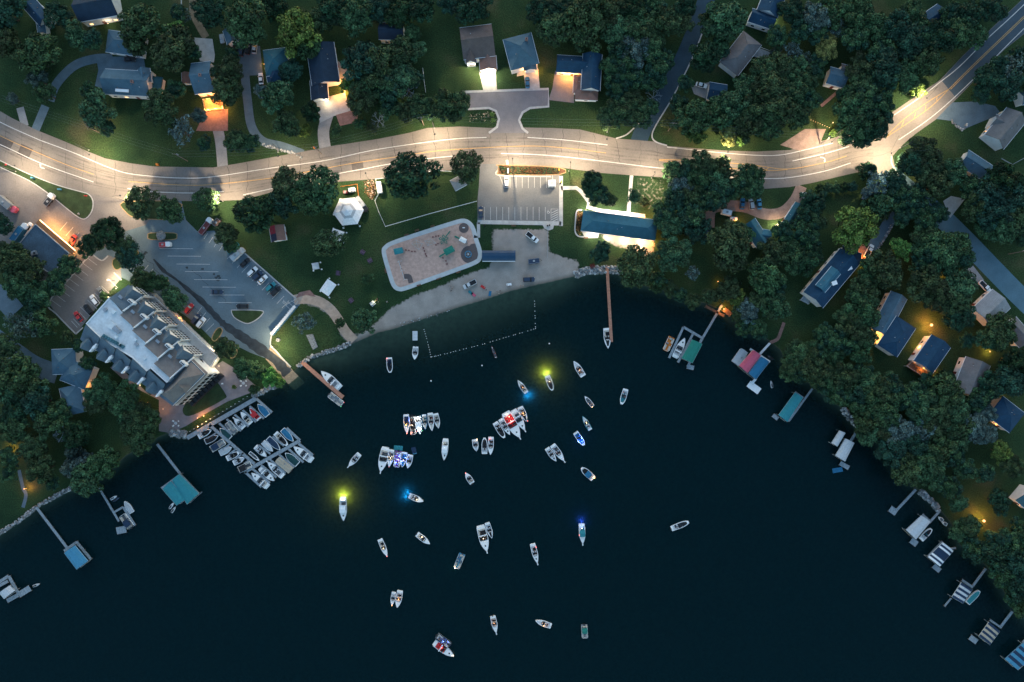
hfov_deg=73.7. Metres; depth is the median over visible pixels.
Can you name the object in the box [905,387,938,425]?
leafy tree
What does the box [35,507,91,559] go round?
dock
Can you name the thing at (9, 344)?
leafy tree
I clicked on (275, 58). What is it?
house
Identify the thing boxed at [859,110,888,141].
leafy tree
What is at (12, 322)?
thin crowned tree
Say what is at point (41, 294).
leafy tree
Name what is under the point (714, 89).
garage
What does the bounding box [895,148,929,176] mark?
leafy tree
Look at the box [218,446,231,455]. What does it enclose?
covered boat
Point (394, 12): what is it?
leafy tree
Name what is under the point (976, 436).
leafy tree
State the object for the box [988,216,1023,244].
leafy tree
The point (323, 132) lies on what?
driveway
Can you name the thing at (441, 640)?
pontoon boat
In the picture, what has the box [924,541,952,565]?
boat canopy
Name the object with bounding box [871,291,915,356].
house
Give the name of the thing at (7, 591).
boat canopy
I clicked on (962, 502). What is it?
leafy tree
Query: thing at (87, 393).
leafy tree
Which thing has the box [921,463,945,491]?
leafy tree
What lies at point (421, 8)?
leafy tree
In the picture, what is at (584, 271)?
shore rocks
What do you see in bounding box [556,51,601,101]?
house
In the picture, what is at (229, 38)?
garage
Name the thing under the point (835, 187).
shrub
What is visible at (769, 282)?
leafy tree
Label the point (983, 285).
pickup truck
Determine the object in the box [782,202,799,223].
garage
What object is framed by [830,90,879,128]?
leafy tree
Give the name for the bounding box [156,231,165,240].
boulder
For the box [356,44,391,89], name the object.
leafy tree
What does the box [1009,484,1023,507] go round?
house
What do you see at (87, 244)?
leafy tree
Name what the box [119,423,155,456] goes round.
leafy tree
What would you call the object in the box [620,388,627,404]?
motorboat
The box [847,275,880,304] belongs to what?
leafy tree
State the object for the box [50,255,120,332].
hotel side lot
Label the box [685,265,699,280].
thin crowned tree
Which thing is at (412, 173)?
leafy tree
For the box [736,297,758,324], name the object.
leafy tree
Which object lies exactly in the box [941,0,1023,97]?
newer road surface
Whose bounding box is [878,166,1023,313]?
lane
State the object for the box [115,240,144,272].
leafy tree
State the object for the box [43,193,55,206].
tow truck
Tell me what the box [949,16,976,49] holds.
leafy tree
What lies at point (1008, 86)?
leafy tree
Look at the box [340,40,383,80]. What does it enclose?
leafy tree
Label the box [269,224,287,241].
shed
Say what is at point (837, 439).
boat canopy
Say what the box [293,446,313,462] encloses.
cabin cruiser
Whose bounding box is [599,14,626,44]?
leafy tree
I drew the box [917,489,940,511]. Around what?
shore rocks
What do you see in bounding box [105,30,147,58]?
garage
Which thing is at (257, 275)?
parked car
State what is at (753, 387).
dock
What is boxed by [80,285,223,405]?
hotel
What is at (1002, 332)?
leafy tree
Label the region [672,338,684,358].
cabin cruiser
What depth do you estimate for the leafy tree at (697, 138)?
266.27 m
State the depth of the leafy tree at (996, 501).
265.46 m
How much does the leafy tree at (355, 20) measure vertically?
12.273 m
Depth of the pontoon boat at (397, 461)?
272.90 m
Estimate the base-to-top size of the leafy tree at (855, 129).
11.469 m
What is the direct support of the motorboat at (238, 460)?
on the water
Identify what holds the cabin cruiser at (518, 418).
on the water
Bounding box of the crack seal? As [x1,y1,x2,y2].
[5,116,898,318]
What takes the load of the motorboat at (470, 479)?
on the water
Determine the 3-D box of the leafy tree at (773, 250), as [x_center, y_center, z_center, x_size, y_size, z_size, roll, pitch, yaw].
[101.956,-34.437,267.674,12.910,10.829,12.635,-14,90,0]
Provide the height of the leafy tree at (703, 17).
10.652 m
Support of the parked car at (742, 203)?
on the driveway at (770, 214)
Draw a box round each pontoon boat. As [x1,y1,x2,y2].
[119,513,133,529]
[209,439,225,451]
[225,421,238,434]
[237,461,251,472]
[275,457,292,473]
[327,392,343,405]
[393,450,401,466]
[409,414,415,434]
[435,633,451,647]
[454,552,464,568]
[581,623,587,637]
[663,336,674,351]
[732,348,747,365]
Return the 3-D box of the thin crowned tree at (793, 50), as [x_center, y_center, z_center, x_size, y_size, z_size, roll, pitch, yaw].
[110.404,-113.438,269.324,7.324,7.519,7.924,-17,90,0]
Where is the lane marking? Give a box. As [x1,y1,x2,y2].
[0,5,1023,326]
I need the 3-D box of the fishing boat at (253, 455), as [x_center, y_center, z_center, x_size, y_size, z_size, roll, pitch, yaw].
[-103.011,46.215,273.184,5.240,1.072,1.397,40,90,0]
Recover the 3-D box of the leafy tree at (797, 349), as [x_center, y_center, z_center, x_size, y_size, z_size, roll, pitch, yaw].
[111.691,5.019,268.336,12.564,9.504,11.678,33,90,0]
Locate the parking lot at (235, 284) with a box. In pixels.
[0,201,299,357]
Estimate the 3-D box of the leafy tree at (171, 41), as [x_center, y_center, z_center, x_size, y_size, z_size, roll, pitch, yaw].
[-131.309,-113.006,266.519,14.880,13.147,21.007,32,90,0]
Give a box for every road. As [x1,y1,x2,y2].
[0,0,1021,200]
[631,0,714,140]
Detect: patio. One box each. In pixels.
[193,38,214,61]
[196,109,227,130]
[296,290,315,297]
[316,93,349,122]
[336,111,357,125]
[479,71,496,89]
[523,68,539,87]
[852,244,866,258]
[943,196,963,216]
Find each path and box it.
[18,470,27,507]
[294,294,357,343]
[382,219,481,290]
[770,322,784,343]
[820,92,835,106]
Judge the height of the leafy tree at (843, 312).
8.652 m
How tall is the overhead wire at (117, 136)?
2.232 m
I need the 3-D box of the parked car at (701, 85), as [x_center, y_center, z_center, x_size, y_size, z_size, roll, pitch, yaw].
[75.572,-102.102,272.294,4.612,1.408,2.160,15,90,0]
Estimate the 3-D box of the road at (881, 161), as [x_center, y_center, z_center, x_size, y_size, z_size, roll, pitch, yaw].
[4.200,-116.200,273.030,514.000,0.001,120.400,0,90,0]
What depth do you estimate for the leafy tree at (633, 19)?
263.86 m
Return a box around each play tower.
[393,247,404,254]
[439,245,454,256]
[454,236,466,243]
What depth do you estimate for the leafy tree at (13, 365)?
261.95 m
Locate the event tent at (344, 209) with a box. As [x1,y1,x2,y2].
[333,197,363,228]
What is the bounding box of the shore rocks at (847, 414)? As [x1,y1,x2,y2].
[840,407,855,427]
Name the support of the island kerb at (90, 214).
on the forecourt
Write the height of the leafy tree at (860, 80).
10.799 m
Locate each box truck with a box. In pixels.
[9,223,28,242]
[356,196,368,212]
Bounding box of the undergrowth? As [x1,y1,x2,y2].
[2,0,1017,530]
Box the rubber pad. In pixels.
[404,223,477,282]
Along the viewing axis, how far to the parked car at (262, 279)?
272.21 m
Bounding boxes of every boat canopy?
[0,584,19,598]
[64,544,91,569]
[162,481,184,505]
[172,473,201,503]
[680,340,701,362]
[738,350,760,372]
[746,357,768,378]
[776,392,802,421]
[829,430,844,446]
[832,438,853,460]
[902,514,929,538]
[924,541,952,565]
[948,580,971,602]
[975,619,999,644]
[1000,640,1023,669]
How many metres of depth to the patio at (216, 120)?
273.01 m
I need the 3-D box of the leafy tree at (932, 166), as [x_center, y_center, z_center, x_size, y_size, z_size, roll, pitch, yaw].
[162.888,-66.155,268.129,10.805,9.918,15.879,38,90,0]
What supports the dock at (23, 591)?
in the water
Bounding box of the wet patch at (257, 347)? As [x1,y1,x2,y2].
[153,259,291,376]
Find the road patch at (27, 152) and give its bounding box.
[0,135,363,169]
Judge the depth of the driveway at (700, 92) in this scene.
272.99 m
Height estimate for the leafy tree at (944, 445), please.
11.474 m
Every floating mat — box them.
[394,445,402,450]
[411,447,416,453]
[832,467,842,472]
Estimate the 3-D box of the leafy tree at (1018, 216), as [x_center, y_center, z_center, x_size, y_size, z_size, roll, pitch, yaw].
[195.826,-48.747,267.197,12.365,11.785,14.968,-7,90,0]
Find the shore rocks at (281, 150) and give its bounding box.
[262,143,302,158]
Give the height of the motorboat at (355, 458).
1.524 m
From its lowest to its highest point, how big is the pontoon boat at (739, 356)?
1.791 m
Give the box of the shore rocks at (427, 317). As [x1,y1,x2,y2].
[402,310,449,325]
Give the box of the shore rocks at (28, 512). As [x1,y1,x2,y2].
[0,486,70,534]
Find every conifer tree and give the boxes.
[59,456,84,477]
[64,445,86,459]
[75,451,93,469]
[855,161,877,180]
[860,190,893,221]
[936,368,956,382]
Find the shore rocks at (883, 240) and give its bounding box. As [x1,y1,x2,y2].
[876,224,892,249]
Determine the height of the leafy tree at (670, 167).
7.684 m
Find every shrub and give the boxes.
[5,92,19,104]
[99,291,107,300]
[109,290,115,296]
[181,8,191,22]
[248,384,259,393]
[274,374,285,387]
[299,123,311,137]
[329,124,341,138]
[335,317,344,328]
[352,116,367,129]
[359,273,373,284]
[365,121,378,134]
[639,197,650,206]
[660,117,674,128]
[814,184,825,193]
[824,182,833,193]
[829,128,838,137]
[830,180,841,193]
[839,181,850,192]
[847,181,857,191]
[861,186,873,198]
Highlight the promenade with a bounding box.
[110,361,252,432]
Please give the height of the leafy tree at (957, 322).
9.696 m
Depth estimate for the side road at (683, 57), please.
273.03 m
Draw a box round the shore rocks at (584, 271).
[573,265,622,278]
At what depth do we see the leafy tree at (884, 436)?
264.38 m
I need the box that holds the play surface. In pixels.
[386,223,474,286]
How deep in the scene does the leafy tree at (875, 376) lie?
264.69 m
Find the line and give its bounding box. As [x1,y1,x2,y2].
[1,16,1023,185]
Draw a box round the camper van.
[229,247,245,261]
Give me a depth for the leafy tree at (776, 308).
263.86 m
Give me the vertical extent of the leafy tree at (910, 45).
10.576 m
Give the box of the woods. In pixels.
[0,0,1023,607]
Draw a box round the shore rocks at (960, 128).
[951,119,967,130]
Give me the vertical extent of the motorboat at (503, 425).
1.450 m
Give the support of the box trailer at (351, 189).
on the ground at (562, 252)
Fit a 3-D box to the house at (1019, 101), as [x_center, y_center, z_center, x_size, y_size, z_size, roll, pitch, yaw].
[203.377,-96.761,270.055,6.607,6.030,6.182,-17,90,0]
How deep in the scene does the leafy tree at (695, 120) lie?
263.13 m
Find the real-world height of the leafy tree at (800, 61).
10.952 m
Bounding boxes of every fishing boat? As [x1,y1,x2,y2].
[248,451,259,460]
[585,396,593,407]
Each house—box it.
[24,0,55,35]
[51,348,98,414]
[71,0,122,26]
[99,67,165,98]
[262,47,289,82]
[308,41,340,101]
[378,22,404,43]
[460,24,496,72]
[503,32,538,73]
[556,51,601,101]
[718,31,769,77]
[746,0,784,32]
[800,246,861,307]
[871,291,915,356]
[906,334,950,375]
[953,356,989,395]
[979,107,1023,150]
[990,396,1023,432]
[1009,317,1023,347]
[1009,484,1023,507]
[1013,91,1023,106]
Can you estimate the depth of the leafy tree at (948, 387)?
263.08 m
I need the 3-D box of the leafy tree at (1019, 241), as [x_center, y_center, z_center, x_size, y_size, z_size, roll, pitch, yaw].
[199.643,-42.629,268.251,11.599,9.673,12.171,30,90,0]
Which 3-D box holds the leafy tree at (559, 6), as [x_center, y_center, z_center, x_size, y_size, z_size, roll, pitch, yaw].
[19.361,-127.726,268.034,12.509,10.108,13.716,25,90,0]
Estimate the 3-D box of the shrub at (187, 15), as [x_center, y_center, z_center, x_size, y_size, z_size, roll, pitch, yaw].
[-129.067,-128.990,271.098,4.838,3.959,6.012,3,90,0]
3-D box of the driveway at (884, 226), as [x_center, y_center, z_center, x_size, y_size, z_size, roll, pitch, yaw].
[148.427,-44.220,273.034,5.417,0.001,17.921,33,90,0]
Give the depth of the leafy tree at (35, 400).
263.05 m
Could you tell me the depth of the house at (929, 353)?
267.31 m
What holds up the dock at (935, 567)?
in the water
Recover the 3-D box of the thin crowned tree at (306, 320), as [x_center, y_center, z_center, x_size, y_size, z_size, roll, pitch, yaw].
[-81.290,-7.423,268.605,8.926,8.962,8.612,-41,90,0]
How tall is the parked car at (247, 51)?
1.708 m
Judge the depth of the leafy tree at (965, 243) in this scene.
263.79 m
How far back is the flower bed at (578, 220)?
272.54 m
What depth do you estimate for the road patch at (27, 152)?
273.02 m
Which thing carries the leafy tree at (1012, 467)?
on the ground at (562, 252)
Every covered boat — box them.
[124,501,133,513]
[204,435,218,443]
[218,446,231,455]
[220,428,231,438]
[258,404,269,417]
[261,440,272,450]
[266,436,280,449]
[280,427,293,440]
[285,453,299,466]
[965,590,979,604]
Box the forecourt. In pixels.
[0,162,148,284]
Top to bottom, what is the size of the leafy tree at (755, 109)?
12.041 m
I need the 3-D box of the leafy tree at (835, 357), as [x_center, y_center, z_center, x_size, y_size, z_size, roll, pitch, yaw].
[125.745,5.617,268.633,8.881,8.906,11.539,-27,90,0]
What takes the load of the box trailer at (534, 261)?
on the ground at (562, 252)
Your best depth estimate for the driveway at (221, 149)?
273.04 m
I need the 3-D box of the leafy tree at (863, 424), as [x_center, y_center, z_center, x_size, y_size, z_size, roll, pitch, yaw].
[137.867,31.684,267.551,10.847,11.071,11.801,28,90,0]
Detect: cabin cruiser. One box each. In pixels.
[252,473,269,488]
[258,467,274,480]
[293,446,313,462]
[321,371,341,389]
[339,497,346,520]
[378,446,388,473]
[432,640,453,656]
[442,438,447,459]
[477,524,488,553]
[502,410,520,439]
[511,408,525,431]
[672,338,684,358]
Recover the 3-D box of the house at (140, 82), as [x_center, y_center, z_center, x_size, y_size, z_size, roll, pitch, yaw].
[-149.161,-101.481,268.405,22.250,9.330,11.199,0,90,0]
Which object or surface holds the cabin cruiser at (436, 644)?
on the water
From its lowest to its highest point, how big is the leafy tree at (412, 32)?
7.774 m
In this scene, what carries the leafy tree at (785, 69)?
on the ground at (562, 252)
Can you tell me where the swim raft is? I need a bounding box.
[412,331,417,340]
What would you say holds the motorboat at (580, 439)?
on the water
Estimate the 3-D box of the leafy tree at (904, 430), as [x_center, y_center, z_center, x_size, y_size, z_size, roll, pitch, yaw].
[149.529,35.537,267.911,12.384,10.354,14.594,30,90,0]
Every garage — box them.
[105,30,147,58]
[223,29,241,46]
[706,82,727,100]
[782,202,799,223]
[922,4,945,21]
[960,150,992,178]
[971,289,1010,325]
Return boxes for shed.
[181,71,191,84]
[269,224,287,241]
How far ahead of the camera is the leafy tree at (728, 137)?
266.05 m
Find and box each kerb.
[0,160,263,323]
[47,33,897,366]
[112,164,565,357]
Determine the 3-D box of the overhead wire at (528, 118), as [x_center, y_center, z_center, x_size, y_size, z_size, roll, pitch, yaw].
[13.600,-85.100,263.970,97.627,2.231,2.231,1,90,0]
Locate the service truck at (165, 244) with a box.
[159,242,171,247]
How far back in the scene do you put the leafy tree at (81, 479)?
264.29 m
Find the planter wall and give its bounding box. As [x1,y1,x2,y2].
[574,209,583,237]
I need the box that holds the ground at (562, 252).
[0,0,1023,624]
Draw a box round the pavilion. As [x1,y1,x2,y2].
[581,210,656,241]
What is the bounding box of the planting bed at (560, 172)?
[498,165,564,174]
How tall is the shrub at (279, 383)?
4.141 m
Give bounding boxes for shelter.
[450,177,466,190]
[482,250,515,261]
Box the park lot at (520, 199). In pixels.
[477,164,559,220]
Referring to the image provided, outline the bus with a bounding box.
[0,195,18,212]
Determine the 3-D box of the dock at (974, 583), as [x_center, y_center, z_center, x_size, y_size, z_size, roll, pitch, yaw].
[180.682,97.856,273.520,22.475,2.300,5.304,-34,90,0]
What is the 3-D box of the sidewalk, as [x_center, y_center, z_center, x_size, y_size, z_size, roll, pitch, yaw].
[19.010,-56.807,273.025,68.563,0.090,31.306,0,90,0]
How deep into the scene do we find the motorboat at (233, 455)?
272.81 m
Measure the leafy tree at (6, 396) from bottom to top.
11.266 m
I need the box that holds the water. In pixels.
[0,281,1023,681]
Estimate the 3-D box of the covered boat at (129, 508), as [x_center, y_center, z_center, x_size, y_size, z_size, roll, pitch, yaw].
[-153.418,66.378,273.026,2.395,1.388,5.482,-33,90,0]
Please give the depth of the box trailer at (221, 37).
272.12 m
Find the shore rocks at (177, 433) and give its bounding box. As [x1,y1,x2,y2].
[168,427,187,438]
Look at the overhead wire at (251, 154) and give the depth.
264.44 m
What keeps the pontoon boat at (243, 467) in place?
on the water
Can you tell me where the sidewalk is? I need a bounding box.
[475,160,644,237]
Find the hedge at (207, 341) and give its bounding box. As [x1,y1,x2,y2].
[180,316,209,343]
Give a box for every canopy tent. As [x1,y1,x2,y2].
[311,262,321,270]
[320,278,338,297]
[332,228,346,240]
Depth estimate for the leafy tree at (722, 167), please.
264.30 m
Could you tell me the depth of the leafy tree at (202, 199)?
265.28 m
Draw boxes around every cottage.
[189,61,223,111]
[746,218,771,247]
[823,63,849,89]
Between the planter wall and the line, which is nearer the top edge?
the line
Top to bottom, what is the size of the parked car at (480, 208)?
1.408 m
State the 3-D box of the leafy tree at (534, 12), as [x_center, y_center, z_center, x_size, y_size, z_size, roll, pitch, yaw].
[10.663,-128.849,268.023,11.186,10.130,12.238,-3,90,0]
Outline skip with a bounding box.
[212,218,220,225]
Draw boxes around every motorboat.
[197,429,210,438]
[225,451,239,460]
[232,457,244,465]
[233,417,245,429]
[241,412,252,424]
[250,408,260,420]
[253,444,266,456]
[266,460,284,477]
[274,431,288,445]
[347,452,361,467]
[378,538,387,555]
[386,357,392,372]
[387,449,393,466]
[391,591,395,605]
[395,590,402,606]
[400,452,406,466]
[403,414,409,432]
[406,454,412,467]
[408,493,422,501]
[412,345,417,359]
[415,416,422,433]
[416,532,429,543]
[422,414,426,429]
[427,413,433,429]
[433,413,439,427]
[465,473,473,484]
[472,439,478,451]
[482,437,487,453]
[485,522,492,537]
[488,437,493,454]
[490,614,497,634]
[493,421,504,437]
[498,418,509,434]
[517,406,526,420]
[518,381,527,393]
[530,543,537,564]
[535,620,552,627]
[545,375,553,390]
[545,447,555,460]
[550,443,565,462]
[573,431,584,445]
[574,361,585,376]
[579,523,584,545]
[581,467,595,480]
[582,416,591,430]
[603,328,610,347]
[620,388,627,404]
[670,521,688,530]
[919,528,931,540]
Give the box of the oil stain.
[143,251,220,280]
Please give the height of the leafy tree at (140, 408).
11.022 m
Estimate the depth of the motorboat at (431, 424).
272.73 m
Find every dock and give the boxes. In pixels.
[0,574,31,602]
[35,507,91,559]
[99,486,135,534]
[156,443,199,494]
[187,397,272,439]
[207,425,255,464]
[244,427,313,487]
[301,360,344,398]
[605,266,612,341]
[668,305,722,369]
[704,305,731,316]
[743,342,770,393]
[772,388,813,421]
[838,431,855,469]
[888,488,916,515]
[909,511,940,546]
[926,541,955,572]
[943,567,986,606]
[968,609,1013,644]
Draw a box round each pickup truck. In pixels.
[24,222,32,235]
[67,234,77,246]
[463,279,476,288]
[525,231,538,242]
[863,244,873,257]
[978,280,990,291]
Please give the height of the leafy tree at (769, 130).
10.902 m
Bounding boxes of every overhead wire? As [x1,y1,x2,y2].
[87,124,169,152]
[197,144,307,156]
[424,114,602,125]
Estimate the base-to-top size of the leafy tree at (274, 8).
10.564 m
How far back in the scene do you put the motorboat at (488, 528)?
272.77 m
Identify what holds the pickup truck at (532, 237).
on the ground at (562, 252)
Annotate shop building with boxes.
[20,220,75,271]
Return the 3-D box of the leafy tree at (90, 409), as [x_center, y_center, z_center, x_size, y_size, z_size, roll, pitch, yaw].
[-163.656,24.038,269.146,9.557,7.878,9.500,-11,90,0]
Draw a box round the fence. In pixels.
[375,170,475,226]
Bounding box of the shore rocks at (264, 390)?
[251,384,277,397]
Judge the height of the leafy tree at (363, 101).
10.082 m
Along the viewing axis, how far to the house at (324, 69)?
268.08 m
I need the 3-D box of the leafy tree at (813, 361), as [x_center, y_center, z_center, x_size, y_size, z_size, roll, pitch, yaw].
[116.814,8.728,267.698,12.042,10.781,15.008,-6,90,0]
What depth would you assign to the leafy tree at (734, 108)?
263.36 m
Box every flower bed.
[363,180,375,199]
[469,111,495,121]
[499,165,559,173]
[576,211,582,234]
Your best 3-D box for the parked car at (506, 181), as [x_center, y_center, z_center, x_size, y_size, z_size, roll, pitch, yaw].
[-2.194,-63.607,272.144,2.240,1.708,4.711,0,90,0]
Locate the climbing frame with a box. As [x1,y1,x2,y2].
[439,231,449,243]
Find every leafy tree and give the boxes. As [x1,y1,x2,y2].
[0,0,26,28]
[0,26,22,60]
[0,212,14,235]
[0,240,23,255]
[0,248,26,274]
[0,332,21,357]
[0,350,41,392]
[0,378,19,404]
[0,398,29,426]
[0,416,30,444]
[1,270,37,301]
[10,250,46,281]
[12,31,62,75]
[15,366,49,402]
[18,433,48,461]
[19,382,52,421]
[22,280,52,307]
[23,70,48,88]
[25,454,55,484]
[28,308,58,338]
[31,81,56,103]
[31,402,69,440]
[43,0,74,29]
[52,397,72,423]
[60,330,75,346]
[60,419,91,449]
[64,19,86,51]
[69,463,103,498]
[75,232,104,259]
[78,87,117,129]
[82,388,106,405]
[82,396,105,414]
[85,444,121,479]
[90,216,125,249]
[91,371,121,399]
[107,378,140,423]
[112,235,136,261]
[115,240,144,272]
[117,2,170,49]
[119,419,134,436]
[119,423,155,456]
[122,33,148,56]
[122,401,159,429]
[124,185,159,220]
[127,411,161,435]
[129,265,155,288]
[142,88,178,126]
[143,274,162,292]
[149,23,194,73]
[152,274,169,290]
[155,195,184,223]
[160,285,188,312]
[163,20,184,31]
[189,0,226,28]
[190,107,207,122]
[191,187,219,211]
[210,73,243,106]
[211,336,239,358]
[214,53,243,82]
[214,221,239,245]
[221,0,268,50]
[222,241,239,252]
[223,128,247,152]
[232,194,276,233]
[232,356,259,379]
[252,362,267,379]
[253,83,268,98]
[258,80,294,114]
[260,0,288,23]
[261,366,277,387]
[266,191,298,219]
[271,110,300,138]
[271,165,303,200]
[274,6,322,58]
[278,57,303,81]
[287,178,329,216]
[293,35,320,59]
[298,164,339,209]
[300,100,320,122]
[309,6,333,33]
[310,228,348,256]
[316,0,349,27]
[338,0,372,39]
[338,78,351,92]
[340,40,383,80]
[346,81,377,116]
[349,67,396,100]
[351,307,376,333]
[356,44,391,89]
[366,0,392,23]
[382,151,443,200]
[383,0,416,29]
[384,34,419,66]
[390,63,417,95]
[397,98,412,123]
[403,23,421,43]
[403,41,426,63]
[406,0,434,22]
[406,92,434,119]
[430,88,467,123]
[436,0,460,14]
[449,149,484,184]
[451,90,470,111]
[455,0,493,24]
[525,0,552,24]
[535,8,573,48]
[548,0,572,16]
[563,0,606,36]
[565,12,605,52]
[581,169,604,194]
[589,240,610,264]
[596,0,627,29]
[596,106,615,130]
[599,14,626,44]
[601,193,618,206]
[602,96,636,129]
[615,244,657,288]
[619,0,644,19]
[620,87,644,105]
[621,35,649,68]
[622,6,655,38]
[624,98,651,128]
[626,188,641,203]
[627,15,656,47]
[642,29,665,49]
[648,4,682,36]
[651,199,665,213]
[653,210,682,239]
[654,235,691,271]
[662,160,676,181]
[663,278,678,298]
[667,176,694,194]
[669,0,696,15]
[669,97,709,135]
[673,13,695,36]
[677,189,709,214]
[682,181,701,199]
[684,293,700,310]
[685,129,707,144]
[685,218,711,244]
[686,168,714,193]
[688,40,720,72]
[688,149,715,170]
[697,8,725,37]
[698,288,718,304]
[701,95,729,130]
[703,170,731,196]
[704,0,747,42]
[706,219,750,273]
[709,154,736,180]
[713,88,749,125]
[715,276,739,302]
[719,124,736,147]
[723,275,739,291]
[727,288,744,305]
[731,305,746,326]
[732,73,764,100]
[733,94,767,125]
[733,113,762,143]
[735,135,747,146]
[735,221,755,241]
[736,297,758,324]
[744,178,764,200]
[747,257,787,296]
[748,56,776,82]
[749,289,774,310]
[750,110,783,141]
[750,164,765,182]
[751,70,788,103]
[756,237,788,266]
[760,92,798,128]
[760,292,791,320]
[761,50,794,77]
[762,280,786,298]
[776,0,806,24]
[779,55,808,83]
[779,73,809,103]
[779,355,801,382]
[781,338,812,366]
[782,239,810,275]
[788,100,812,130]
[789,242,823,277]
[796,66,818,90]
[796,190,827,218]
[796,206,827,230]
[799,347,826,382]
[803,0,832,34]
[806,358,836,388]
[815,0,847,30]
[815,31,837,61]
[825,344,845,367]
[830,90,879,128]
[830,205,879,254]
[832,305,849,329]
[832,361,860,390]
[834,113,873,148]
[835,312,870,340]
[837,0,873,25]
[843,50,877,78]
[843,291,881,328]
[846,339,872,364]
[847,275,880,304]
[848,70,881,96]
[848,324,878,347]
[850,3,883,39]
[852,410,880,438]
[855,427,881,446]
[856,371,881,389]
[857,258,882,283]
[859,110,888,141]
[859,392,892,421]
[864,248,902,289]
[864,375,897,403]
[865,50,903,92]
[867,11,890,41]
[873,420,895,440]
[873,437,907,469]
[881,8,917,39]
[886,414,914,450]
[889,58,920,95]
[889,237,911,261]
[890,22,923,60]
[890,452,921,486]
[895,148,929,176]
[898,0,926,22]
[905,136,942,165]
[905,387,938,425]
[906,261,948,303]
[908,419,936,444]
[909,83,927,98]
[909,222,937,246]
[909,450,943,481]
[910,41,945,76]
[914,157,947,188]
[914,411,950,442]
[918,169,953,203]
[918,279,953,311]
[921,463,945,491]
[923,18,959,53]
[924,230,962,271]
[925,434,958,465]
[927,371,965,407]
[928,398,954,426]
[938,248,961,276]
[939,157,967,184]
[939,282,972,316]
[941,305,976,331]
[944,416,977,443]
[945,268,978,305]
[946,395,971,429]
[947,231,972,257]
[947,431,969,453]
[948,493,969,512]
[948,525,966,542]
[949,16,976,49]
[951,0,983,29]
[952,514,982,537]
[959,189,988,223]
[964,411,987,443]
[969,23,988,50]
[970,174,1007,213]
[972,64,1003,94]
[973,326,996,350]
[974,404,998,422]
[974,538,1015,572]
[976,197,1014,230]
[977,367,1007,398]
[978,0,1008,22]
[978,424,997,444]
[979,161,1023,197]
[982,311,1017,351]
[987,487,1011,516]
[987,560,1017,588]
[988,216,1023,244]
[990,439,1013,464]
[993,67,1023,102]
[993,365,1023,397]
[994,182,1023,213]
[997,347,1023,377]
[998,455,1023,477]
[998,526,1023,557]
[1000,578,1023,605]
[1004,200,1023,232]
[1005,548,1023,582]
[1009,226,1023,247]
[1013,596,1023,618]
[1019,66,1023,92]
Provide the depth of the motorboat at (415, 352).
272.81 m
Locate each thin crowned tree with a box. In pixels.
[2,312,23,332]
[12,311,38,339]
[167,114,193,144]
[291,311,316,334]
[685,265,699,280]
[783,41,803,59]
[829,19,843,36]
[866,170,889,194]
[1003,51,1023,77]
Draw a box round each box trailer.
[219,34,224,45]
[348,187,355,192]
[376,181,382,195]
[528,258,541,263]
[548,180,557,187]
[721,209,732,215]
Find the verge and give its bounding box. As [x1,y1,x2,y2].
[0,161,262,357]
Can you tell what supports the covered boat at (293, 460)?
on the water
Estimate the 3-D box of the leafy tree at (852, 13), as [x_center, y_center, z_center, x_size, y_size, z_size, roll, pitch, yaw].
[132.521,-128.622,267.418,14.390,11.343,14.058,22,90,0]
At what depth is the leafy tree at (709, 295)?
266.63 m
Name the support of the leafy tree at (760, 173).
on the ground at (562, 252)
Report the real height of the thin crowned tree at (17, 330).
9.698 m
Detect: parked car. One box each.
[73,311,83,321]
[83,304,93,314]
[89,294,99,305]
[124,56,135,61]
[184,303,193,313]
[190,313,200,324]
[196,317,205,327]
[211,290,222,293]
[236,304,247,308]
[238,48,244,56]
[240,258,249,267]
[245,43,251,54]
[247,266,257,276]
[252,44,257,53]
[252,270,262,280]
[257,274,267,284]
[258,73,263,84]
[265,281,275,291]
[270,286,280,295]
[478,206,482,217]
[504,176,508,187]
[523,277,534,281]
[525,77,529,88]
[695,82,706,88]
[739,198,744,209]
[748,199,754,209]
[756,199,761,208]
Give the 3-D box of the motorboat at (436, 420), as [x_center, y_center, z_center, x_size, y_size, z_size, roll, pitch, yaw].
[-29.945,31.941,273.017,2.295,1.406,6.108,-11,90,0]
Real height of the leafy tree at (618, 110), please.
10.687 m
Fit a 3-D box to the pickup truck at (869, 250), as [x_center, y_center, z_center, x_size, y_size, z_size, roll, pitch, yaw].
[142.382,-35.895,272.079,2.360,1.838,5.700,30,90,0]
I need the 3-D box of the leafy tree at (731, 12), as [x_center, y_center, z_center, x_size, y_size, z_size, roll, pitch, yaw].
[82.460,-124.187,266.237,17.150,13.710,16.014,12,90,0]
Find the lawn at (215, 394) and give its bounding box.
[183,382,226,415]
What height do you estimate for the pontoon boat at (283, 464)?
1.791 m
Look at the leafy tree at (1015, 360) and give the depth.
264.12 m
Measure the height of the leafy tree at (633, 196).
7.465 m
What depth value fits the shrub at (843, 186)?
270.23 m
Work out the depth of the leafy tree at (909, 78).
264.44 m
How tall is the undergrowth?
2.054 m
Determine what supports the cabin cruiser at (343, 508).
on the water
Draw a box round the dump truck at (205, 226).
[198,217,213,234]
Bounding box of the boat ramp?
[266,347,298,383]
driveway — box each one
[0,284,22,317]
[0,330,56,382]
[16,107,27,124]
[32,104,48,130]
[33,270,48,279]
[49,54,111,101]
[95,56,144,87]
[189,0,208,37]
[213,131,227,166]
[237,46,262,75]
[241,76,303,153]
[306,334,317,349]
[318,117,332,147]
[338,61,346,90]
[549,71,573,102]
[692,82,708,98]
[705,185,805,227]
[781,129,825,150]
[868,212,894,250]
[937,102,998,127]
[968,266,983,281]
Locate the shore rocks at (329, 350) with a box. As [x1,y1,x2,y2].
[296,341,350,367]
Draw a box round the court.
[464,90,547,132]

